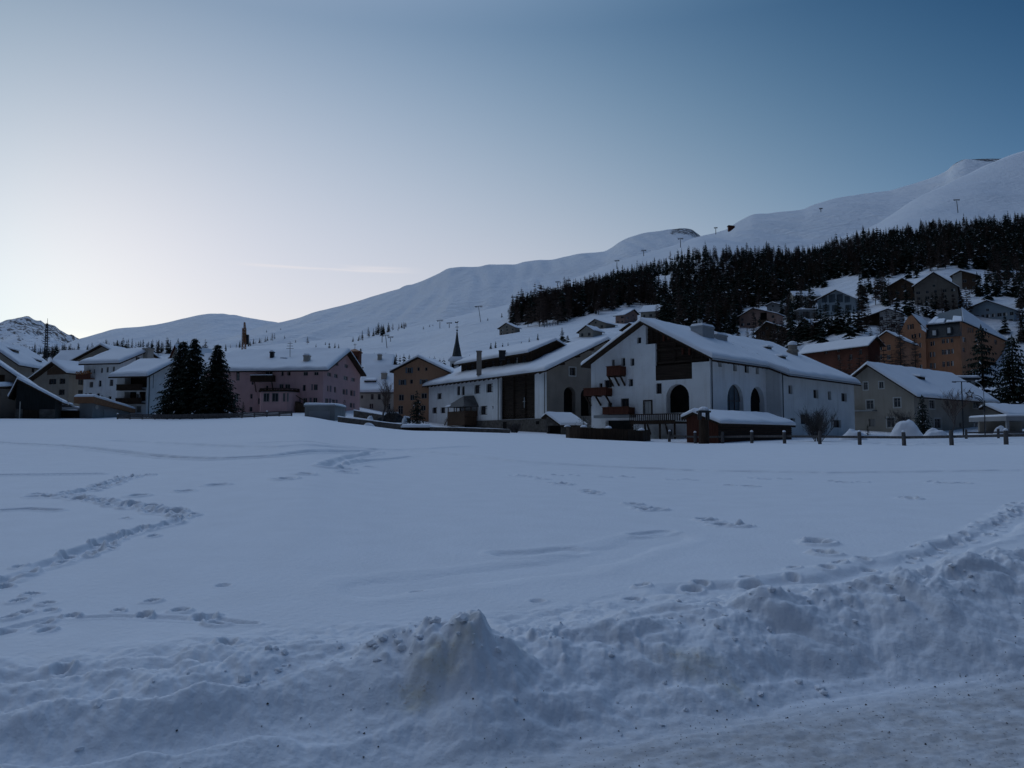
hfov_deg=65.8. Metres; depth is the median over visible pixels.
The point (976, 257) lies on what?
spruce
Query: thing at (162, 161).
sky
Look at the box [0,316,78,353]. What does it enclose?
rocky mountain
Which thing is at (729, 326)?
spruce
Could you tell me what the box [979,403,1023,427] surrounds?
house
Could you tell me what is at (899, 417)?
shrub
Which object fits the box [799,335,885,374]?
red house
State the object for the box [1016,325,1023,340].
larch
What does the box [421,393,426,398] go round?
window
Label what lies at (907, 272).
spruce
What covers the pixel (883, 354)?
larch
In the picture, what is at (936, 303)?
spruce
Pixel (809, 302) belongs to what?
larch
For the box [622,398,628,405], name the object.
window
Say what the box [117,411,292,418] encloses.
plank fence
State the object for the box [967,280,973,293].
larch
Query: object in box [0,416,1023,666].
snow field
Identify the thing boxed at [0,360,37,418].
barn
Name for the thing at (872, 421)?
window
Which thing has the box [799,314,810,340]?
spruce
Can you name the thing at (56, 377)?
gabled house
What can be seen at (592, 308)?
larch
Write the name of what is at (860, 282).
spruce
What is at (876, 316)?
chalet
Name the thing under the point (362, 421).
garden wall
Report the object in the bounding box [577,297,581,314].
pine
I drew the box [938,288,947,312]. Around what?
larch
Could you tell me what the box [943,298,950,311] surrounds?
spruce
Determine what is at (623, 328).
chalet
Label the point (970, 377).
flat garage
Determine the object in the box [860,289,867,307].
spruce
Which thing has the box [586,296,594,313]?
spruce
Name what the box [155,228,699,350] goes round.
snow mountain
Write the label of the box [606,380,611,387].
window
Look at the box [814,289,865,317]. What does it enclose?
glass house
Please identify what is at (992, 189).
hillside
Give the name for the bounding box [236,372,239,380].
window
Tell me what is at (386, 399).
bare tree
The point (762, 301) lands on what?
spruce
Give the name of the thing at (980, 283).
spruce
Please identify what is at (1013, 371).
spruce
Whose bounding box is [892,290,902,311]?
spruce
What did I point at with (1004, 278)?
larch
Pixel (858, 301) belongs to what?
spruce
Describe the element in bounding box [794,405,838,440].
shrub
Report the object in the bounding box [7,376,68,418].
lean to
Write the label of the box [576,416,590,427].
shrub
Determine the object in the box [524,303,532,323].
larch
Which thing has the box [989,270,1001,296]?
spruce
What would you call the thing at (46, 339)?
radio mast
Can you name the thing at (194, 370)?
spruce
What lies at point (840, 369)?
larch
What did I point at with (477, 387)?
window
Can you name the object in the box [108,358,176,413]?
loggia house
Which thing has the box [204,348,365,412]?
pink house
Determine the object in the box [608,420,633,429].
door
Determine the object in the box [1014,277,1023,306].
spruce
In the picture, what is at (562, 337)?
spruce
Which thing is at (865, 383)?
window
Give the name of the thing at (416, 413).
spruce
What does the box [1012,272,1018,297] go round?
spruce
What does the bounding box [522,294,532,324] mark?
spruce
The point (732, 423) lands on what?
shed
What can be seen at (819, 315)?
spruce
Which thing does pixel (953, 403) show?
bare tree
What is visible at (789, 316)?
spruce
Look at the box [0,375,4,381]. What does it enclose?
window
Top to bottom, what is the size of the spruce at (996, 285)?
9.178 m
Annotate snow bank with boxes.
[0,546,1023,767]
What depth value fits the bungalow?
400.20 m
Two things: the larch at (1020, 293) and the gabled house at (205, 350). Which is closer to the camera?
the gabled house at (205, 350)
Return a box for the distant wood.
[29,338,207,359]
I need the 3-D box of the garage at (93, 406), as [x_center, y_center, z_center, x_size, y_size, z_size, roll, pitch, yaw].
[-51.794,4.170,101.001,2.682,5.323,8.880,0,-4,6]
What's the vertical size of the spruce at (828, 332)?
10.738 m
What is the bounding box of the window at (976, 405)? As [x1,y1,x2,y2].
[973,402,979,408]
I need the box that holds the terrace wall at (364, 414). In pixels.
[354,409,384,419]
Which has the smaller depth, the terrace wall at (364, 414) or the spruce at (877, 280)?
the terrace wall at (364, 414)
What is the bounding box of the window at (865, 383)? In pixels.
[863,381,868,390]
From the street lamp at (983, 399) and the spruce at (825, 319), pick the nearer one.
the street lamp at (983, 399)
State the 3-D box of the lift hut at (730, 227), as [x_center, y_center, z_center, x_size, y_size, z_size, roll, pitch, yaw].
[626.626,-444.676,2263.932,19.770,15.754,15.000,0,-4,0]
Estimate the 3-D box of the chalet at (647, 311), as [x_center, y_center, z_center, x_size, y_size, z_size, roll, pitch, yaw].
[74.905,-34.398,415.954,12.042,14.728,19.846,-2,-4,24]
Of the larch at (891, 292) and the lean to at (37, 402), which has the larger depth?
the larch at (891, 292)
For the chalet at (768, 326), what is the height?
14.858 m
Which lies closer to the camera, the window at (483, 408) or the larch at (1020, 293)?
the window at (483, 408)
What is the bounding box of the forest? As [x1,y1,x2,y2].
[507,213,1023,333]
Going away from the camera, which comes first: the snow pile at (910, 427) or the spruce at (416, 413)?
the snow pile at (910, 427)
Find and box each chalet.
[69,343,124,360]
[576,325,604,336]
[587,319,617,328]
[613,309,639,323]
[619,322,632,331]
[638,304,661,317]
[737,307,785,327]
[754,321,787,340]
[764,302,786,315]
[794,317,812,338]
[863,308,906,330]
[886,278,914,301]
[912,271,960,309]
[950,270,981,289]
[968,299,1019,320]
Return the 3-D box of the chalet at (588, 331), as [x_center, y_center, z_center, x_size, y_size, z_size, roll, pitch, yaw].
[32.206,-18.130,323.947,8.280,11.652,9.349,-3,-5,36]
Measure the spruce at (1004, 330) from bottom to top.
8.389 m
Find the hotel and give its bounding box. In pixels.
[900,307,1009,374]
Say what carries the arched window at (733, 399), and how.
in the farmhouse
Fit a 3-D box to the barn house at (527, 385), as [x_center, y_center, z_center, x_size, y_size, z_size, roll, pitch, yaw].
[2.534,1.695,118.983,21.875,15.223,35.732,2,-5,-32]
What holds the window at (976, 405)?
in the beige house at (882, 391)
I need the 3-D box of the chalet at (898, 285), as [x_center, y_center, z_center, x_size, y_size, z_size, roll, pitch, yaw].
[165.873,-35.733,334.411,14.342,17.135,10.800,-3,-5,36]
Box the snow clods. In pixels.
[75,547,1020,756]
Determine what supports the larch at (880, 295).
on the hillside
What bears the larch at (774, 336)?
on the hillside
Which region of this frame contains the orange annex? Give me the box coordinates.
[878,330,918,367]
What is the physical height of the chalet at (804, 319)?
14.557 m
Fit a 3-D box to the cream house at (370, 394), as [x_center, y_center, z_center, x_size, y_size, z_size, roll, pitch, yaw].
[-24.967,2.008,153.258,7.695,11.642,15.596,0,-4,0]
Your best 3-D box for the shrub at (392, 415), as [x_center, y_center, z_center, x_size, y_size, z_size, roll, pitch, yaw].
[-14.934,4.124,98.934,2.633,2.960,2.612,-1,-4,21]
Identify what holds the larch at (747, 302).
on the hillside
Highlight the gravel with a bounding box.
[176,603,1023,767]
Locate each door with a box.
[104,409,115,417]
[309,411,329,419]
[550,426,560,433]
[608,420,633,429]
[645,401,650,413]
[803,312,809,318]
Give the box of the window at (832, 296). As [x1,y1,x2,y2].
[829,294,834,302]
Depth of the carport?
103.80 m
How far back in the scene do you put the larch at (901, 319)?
269.07 m
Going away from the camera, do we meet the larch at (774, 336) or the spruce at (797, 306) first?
the larch at (774, 336)
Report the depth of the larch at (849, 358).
163.58 m
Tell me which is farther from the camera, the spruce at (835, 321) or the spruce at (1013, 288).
the spruce at (1013, 288)
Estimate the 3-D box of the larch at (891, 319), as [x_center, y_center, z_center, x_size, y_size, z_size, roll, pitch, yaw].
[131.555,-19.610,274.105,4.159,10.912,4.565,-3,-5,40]
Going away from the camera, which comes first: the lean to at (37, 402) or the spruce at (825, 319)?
the lean to at (37, 402)
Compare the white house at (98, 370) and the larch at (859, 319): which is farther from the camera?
the larch at (859, 319)
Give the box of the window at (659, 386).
[657,383,661,393]
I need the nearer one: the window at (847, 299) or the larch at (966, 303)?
the larch at (966, 303)
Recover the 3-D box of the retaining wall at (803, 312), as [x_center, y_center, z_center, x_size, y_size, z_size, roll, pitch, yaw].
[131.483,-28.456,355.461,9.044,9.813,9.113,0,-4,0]
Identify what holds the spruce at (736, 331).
on the hillside
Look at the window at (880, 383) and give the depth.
115.79 m
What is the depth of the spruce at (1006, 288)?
337.13 m
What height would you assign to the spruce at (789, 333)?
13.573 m
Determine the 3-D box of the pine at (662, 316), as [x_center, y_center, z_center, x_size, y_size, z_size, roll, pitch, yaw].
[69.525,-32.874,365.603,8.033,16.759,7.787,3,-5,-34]
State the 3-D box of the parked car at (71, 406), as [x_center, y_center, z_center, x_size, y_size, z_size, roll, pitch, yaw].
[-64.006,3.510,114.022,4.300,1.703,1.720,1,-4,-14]
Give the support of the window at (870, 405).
in the beige house at (882, 391)
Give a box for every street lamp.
[952,381,970,434]
[971,381,985,434]
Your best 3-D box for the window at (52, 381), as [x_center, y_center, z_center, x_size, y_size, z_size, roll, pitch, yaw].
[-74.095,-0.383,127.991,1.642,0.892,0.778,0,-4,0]
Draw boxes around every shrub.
[380,407,402,422]
[507,422,521,432]
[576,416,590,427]
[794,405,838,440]
[884,409,916,426]
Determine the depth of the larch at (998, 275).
346.98 m
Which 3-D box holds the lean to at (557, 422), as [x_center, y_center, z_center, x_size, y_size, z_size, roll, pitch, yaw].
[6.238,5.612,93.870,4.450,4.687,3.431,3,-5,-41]
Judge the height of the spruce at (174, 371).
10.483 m
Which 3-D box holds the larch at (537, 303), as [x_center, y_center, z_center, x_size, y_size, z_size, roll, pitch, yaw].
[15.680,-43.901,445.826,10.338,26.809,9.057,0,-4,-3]
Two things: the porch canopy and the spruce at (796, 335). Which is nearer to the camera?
the porch canopy
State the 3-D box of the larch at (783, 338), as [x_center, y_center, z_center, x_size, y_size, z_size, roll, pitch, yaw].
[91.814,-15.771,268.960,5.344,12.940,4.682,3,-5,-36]
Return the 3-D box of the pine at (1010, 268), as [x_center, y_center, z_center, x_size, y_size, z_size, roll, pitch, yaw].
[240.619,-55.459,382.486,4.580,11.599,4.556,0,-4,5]
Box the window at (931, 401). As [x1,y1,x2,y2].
[929,399,934,409]
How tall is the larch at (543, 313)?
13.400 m
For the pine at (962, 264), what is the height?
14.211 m
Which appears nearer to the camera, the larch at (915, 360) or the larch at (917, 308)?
the larch at (915, 360)
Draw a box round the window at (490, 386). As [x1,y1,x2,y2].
[487,383,492,392]
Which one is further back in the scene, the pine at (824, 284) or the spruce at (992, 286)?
the pine at (824, 284)
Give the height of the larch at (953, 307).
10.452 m
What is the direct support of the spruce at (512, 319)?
on the hillside
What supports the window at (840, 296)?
in the glass house at (844, 299)
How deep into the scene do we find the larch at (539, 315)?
427.33 m
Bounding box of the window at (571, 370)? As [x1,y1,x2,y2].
[569,366,575,376]
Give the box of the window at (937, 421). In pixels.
[934,418,940,428]
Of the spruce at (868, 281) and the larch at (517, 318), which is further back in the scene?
the larch at (517, 318)
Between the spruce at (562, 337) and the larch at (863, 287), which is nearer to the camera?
the spruce at (562, 337)
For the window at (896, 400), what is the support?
in the beige house at (882, 391)
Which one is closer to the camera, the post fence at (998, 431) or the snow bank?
the snow bank
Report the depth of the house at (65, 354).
184.99 m
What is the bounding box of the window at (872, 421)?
[869,419,875,425]
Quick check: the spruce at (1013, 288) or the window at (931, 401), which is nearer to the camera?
the window at (931, 401)
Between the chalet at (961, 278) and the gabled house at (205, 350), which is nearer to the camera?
the gabled house at (205, 350)
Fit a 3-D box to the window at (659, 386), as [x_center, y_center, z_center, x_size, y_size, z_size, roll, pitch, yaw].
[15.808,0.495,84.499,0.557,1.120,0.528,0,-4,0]
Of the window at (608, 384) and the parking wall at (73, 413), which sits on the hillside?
the parking wall at (73, 413)
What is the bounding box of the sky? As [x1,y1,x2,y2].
[0,0,1023,338]
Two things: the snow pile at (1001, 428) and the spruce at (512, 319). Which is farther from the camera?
the spruce at (512, 319)
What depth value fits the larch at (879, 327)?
258.47 m
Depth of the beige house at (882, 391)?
117.26 m
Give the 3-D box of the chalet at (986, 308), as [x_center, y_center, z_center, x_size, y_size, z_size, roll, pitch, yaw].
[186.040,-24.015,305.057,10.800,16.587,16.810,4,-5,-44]
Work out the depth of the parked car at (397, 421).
100.18 m
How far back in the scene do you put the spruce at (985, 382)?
142.26 m
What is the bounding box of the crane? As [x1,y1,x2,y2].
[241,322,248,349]
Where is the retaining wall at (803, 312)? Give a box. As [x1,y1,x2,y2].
[793,308,817,319]
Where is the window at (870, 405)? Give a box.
[865,399,874,409]
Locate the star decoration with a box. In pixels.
[966,391,984,434]
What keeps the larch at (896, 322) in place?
on the hillside
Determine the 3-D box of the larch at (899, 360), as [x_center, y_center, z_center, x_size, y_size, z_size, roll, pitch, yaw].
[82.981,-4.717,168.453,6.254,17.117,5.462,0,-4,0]
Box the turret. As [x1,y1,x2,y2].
[351,349,362,376]
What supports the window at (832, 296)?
in the glass house at (844, 299)
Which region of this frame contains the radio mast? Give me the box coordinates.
[43,318,49,361]
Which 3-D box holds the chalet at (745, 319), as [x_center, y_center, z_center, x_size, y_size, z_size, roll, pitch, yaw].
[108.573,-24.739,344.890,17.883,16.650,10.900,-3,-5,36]
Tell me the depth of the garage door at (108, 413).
100.37 m
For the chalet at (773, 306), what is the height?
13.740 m
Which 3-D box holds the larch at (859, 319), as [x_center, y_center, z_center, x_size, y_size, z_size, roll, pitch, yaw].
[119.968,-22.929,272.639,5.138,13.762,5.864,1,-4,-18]
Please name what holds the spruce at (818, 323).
on the hillside
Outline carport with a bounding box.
[969,414,1023,433]
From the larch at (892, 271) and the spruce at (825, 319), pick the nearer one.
the spruce at (825, 319)
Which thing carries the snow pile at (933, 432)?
on the hillside
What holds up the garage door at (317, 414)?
in the garage at (329, 411)
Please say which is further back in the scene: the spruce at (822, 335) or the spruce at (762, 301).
the spruce at (762, 301)
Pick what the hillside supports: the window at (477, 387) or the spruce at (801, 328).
the spruce at (801, 328)
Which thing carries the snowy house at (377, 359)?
on the hillside
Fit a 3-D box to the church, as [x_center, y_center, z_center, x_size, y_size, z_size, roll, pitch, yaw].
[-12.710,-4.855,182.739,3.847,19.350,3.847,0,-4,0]
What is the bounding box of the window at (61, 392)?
[59,389,64,394]
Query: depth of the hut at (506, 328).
385.74 m
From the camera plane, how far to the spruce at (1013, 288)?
334.09 m
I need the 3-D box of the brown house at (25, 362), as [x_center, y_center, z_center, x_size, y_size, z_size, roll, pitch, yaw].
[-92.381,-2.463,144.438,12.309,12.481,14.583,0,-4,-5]
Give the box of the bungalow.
[789,291,820,303]
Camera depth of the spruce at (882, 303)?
332.17 m
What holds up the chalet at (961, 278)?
on the hillside
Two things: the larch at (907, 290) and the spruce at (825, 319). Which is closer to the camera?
the spruce at (825, 319)
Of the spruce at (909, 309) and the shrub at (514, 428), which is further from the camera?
the spruce at (909, 309)
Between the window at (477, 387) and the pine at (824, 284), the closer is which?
the window at (477, 387)
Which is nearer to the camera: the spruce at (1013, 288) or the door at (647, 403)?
the door at (647, 403)
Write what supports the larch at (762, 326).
on the hillside
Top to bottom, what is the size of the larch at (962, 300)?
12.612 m
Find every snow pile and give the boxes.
[402,416,406,424]
[839,429,867,439]
[890,419,922,438]
[920,428,947,438]
[993,425,1003,433]
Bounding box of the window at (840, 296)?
[837,294,842,302]
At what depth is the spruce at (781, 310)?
361.48 m
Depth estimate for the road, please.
4.22 m
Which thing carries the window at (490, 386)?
in the barn house at (527, 385)
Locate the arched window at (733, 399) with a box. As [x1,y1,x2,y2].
[727,385,739,410]
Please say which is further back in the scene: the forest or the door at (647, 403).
the forest
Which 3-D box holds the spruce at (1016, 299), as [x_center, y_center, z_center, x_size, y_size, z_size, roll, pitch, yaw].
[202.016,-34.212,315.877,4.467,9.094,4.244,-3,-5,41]
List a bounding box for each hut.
[497,322,521,334]
[727,225,734,231]
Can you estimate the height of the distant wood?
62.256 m
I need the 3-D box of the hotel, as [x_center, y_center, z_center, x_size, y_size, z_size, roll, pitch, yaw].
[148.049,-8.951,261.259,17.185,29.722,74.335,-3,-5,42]
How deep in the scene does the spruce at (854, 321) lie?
267.72 m
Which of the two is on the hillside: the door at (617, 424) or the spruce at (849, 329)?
the spruce at (849, 329)
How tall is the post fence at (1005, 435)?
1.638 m
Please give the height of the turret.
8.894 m
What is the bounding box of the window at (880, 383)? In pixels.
[878,381,884,388]
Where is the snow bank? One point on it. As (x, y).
(430, 714)
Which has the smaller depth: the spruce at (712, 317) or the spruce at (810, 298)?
the spruce at (712, 317)
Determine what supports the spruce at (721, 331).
on the hillside
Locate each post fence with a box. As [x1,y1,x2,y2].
[668,428,1023,445]
[965,429,1023,438]
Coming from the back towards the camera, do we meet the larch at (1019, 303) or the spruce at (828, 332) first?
the larch at (1019, 303)
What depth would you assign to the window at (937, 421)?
117.11 m
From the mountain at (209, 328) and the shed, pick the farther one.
the mountain at (209, 328)
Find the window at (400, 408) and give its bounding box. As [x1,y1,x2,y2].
[398,406,402,413]
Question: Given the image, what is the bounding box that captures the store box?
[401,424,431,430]
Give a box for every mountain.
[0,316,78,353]
[39,314,277,353]
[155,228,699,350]
[685,159,998,248]
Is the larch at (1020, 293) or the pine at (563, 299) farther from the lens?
the pine at (563, 299)
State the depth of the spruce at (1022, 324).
279.10 m
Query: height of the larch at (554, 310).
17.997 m
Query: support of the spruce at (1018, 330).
on the hillside
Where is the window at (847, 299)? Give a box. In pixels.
[844,296,849,302]
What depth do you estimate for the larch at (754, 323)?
322.19 m
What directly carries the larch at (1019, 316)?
on the hillside
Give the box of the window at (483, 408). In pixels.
[481,406,486,414]
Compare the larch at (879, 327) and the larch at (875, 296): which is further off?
the larch at (875, 296)
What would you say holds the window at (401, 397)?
in the ochre house at (412, 375)
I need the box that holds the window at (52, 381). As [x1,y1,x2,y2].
[50,379,55,383]
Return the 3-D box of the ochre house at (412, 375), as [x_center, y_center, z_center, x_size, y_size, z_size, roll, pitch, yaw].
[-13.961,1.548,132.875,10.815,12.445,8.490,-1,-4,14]
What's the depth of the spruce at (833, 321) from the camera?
284.05 m
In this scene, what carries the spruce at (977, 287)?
on the hillside
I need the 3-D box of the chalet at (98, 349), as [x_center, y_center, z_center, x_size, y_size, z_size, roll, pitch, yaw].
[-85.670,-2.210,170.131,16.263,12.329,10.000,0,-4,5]
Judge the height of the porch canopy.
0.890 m
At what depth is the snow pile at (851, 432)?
71.40 m
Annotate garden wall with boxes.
[337,416,401,429]
[430,426,509,432]
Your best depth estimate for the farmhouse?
87.05 m
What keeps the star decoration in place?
on the hillside
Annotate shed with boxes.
[681,408,795,442]
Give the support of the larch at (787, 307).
on the hillside
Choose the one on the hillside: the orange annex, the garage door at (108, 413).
the orange annex
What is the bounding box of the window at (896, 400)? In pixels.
[893,397,901,407]
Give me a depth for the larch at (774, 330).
292.74 m
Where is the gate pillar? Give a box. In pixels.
[696,407,710,443]
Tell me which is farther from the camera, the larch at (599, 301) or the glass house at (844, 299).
the larch at (599, 301)
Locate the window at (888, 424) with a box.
[886,417,895,427]
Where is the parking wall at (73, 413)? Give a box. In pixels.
[61,409,79,417]
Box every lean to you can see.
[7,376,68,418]
[541,412,587,434]
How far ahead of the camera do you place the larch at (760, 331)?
273.26 m
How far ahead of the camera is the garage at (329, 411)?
94.97 m
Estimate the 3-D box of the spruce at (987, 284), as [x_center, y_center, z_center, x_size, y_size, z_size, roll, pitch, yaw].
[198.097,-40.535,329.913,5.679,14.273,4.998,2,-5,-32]
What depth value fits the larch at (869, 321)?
287.19 m
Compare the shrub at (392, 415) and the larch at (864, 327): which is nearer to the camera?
the shrub at (392, 415)
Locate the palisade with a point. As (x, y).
(605, 433)
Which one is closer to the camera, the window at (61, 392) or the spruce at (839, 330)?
the window at (61, 392)
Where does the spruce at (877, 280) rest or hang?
on the hillside
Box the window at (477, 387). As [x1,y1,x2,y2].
[475,385,479,393]
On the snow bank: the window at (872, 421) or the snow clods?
the snow clods
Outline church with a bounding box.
[448,321,462,368]
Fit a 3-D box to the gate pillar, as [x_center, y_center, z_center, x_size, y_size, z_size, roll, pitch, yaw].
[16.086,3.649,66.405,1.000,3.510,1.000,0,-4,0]
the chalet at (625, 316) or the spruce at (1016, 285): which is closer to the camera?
the spruce at (1016, 285)
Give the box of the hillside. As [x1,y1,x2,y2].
[40,151,1023,444]
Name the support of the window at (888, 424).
in the beige house at (882, 391)
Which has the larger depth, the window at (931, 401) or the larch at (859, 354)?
the larch at (859, 354)
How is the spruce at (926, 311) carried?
on the hillside
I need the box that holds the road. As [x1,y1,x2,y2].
[451,675,1023,767]
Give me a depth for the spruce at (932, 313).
303.70 m
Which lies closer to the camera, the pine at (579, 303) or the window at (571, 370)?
the window at (571, 370)
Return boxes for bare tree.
[377,378,392,420]
[937,387,974,430]
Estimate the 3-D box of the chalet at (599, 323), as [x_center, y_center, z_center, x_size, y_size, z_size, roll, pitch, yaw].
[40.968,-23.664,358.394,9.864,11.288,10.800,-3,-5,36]
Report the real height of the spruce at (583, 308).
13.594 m
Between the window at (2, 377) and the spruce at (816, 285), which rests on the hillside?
the spruce at (816, 285)
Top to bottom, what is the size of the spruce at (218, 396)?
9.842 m
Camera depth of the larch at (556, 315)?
424.07 m
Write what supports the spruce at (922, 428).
on the hillside
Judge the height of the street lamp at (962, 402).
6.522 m
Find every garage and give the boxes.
[74,394,135,417]
[304,403,345,420]
[957,375,979,384]
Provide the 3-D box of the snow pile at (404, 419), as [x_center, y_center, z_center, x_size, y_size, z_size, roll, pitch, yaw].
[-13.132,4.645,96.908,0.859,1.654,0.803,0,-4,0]
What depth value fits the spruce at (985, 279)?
343.88 m
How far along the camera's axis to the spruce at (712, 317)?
310.78 m
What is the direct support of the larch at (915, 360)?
on the hillside
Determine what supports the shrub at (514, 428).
on the hillside
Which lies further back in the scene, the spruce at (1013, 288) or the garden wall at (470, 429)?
the spruce at (1013, 288)
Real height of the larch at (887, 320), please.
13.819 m
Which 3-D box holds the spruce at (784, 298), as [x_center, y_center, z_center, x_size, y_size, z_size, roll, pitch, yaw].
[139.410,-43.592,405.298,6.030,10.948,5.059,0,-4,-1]
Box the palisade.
[564,425,650,441]
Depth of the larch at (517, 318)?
459.52 m
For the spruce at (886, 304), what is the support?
on the hillside
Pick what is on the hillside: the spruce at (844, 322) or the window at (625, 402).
the spruce at (844, 322)
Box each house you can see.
[0,342,48,377]
[28,359,83,405]
[49,350,86,361]
[75,347,161,400]
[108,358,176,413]
[168,344,211,360]
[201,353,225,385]
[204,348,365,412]
[360,364,397,411]
[361,353,395,367]
[389,354,453,421]
[422,336,610,432]
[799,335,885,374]
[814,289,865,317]
[850,361,999,431]
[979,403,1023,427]
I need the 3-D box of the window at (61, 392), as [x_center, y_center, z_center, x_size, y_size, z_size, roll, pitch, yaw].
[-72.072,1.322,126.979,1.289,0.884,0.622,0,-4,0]
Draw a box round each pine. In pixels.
[557,288,570,320]
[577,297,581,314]
[658,296,670,322]
[819,274,827,287]
[955,246,970,268]
[1006,260,1012,277]
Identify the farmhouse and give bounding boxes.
[581,317,861,438]
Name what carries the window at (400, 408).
in the ochre house at (412, 375)
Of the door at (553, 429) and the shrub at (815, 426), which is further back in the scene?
the door at (553, 429)
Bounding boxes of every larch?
[514,307,520,325]
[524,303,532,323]
[531,285,544,317]
[534,298,544,326]
[541,305,548,322]
[550,296,557,322]
[552,295,562,324]
[589,290,596,312]
[595,290,602,314]
[746,291,750,306]
[749,307,757,330]
[757,325,762,339]
[758,319,768,340]
[769,319,777,339]
[770,323,778,342]
[778,321,787,345]
[783,297,792,316]
[806,292,813,308]
[837,358,844,372]
[845,357,853,373]
[853,350,862,371]
[856,300,870,332]
[859,311,869,333]
[860,284,867,299]
[865,303,871,324]
[871,278,881,304]
[876,318,882,334]
[878,284,883,304]
[879,342,890,363]
[881,308,891,331]
[884,279,894,303]
[886,313,895,331]
[889,262,894,274]
[891,323,910,365]
[892,307,901,333]
[897,310,905,331]
[903,279,910,298]
[910,332,920,367]
[914,296,922,313]
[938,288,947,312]
[949,295,958,309]
[957,290,969,311]
[962,287,973,311]
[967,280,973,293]
[992,266,1002,286]
[1000,269,1009,288]
[1013,300,1023,324]
[1016,288,1023,307]
[1016,306,1023,329]
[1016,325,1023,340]
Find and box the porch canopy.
[0,382,13,388]
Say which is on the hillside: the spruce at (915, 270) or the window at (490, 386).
the spruce at (915, 270)
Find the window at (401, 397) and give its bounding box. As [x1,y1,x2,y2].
[399,395,403,400]
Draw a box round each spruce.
[150,342,201,417]
[163,339,208,417]
[189,345,241,418]
[406,391,428,423]
[509,305,515,324]
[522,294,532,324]
[560,328,566,341]
[578,296,587,316]
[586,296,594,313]
[709,310,716,331]
[718,318,724,332]
[726,312,733,334]
[734,319,740,335]
[760,288,765,305]
[778,293,785,319]
[780,289,786,304]
[784,319,798,351]
[786,305,796,328]
[787,312,802,345]
[792,292,801,309]
[795,315,805,339]
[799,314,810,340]
[807,287,813,307]
[807,304,825,340]
[814,274,819,287]
[815,318,828,343]
[817,305,826,331]
[822,300,830,326]
[824,312,833,335]
[829,306,837,333]
[830,299,845,332]
[833,304,845,334]
[839,306,855,339]
[842,310,848,328]
[851,306,862,334]
[852,297,867,331]
[856,270,866,294]
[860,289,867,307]
[866,270,873,291]
[871,271,880,295]
[881,282,888,304]
[884,288,889,305]
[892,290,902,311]
[901,282,910,312]
[903,258,912,278]
[905,293,916,315]
[913,256,920,278]
[913,394,934,434]
[923,298,929,316]
[928,295,938,317]
[933,291,938,308]
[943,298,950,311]
[962,324,1006,398]
[971,241,980,266]
[972,271,981,296]
[976,274,984,294]
[982,272,989,291]
[982,274,993,299]
[988,267,994,288]
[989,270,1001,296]
[990,334,1023,403]
[994,279,1000,296]
[997,313,1010,332]
[1001,274,1010,295]
[1008,273,1016,296]
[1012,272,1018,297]
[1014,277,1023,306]
[1014,290,1021,307]
[1016,316,1023,340]
[1018,311,1023,340]

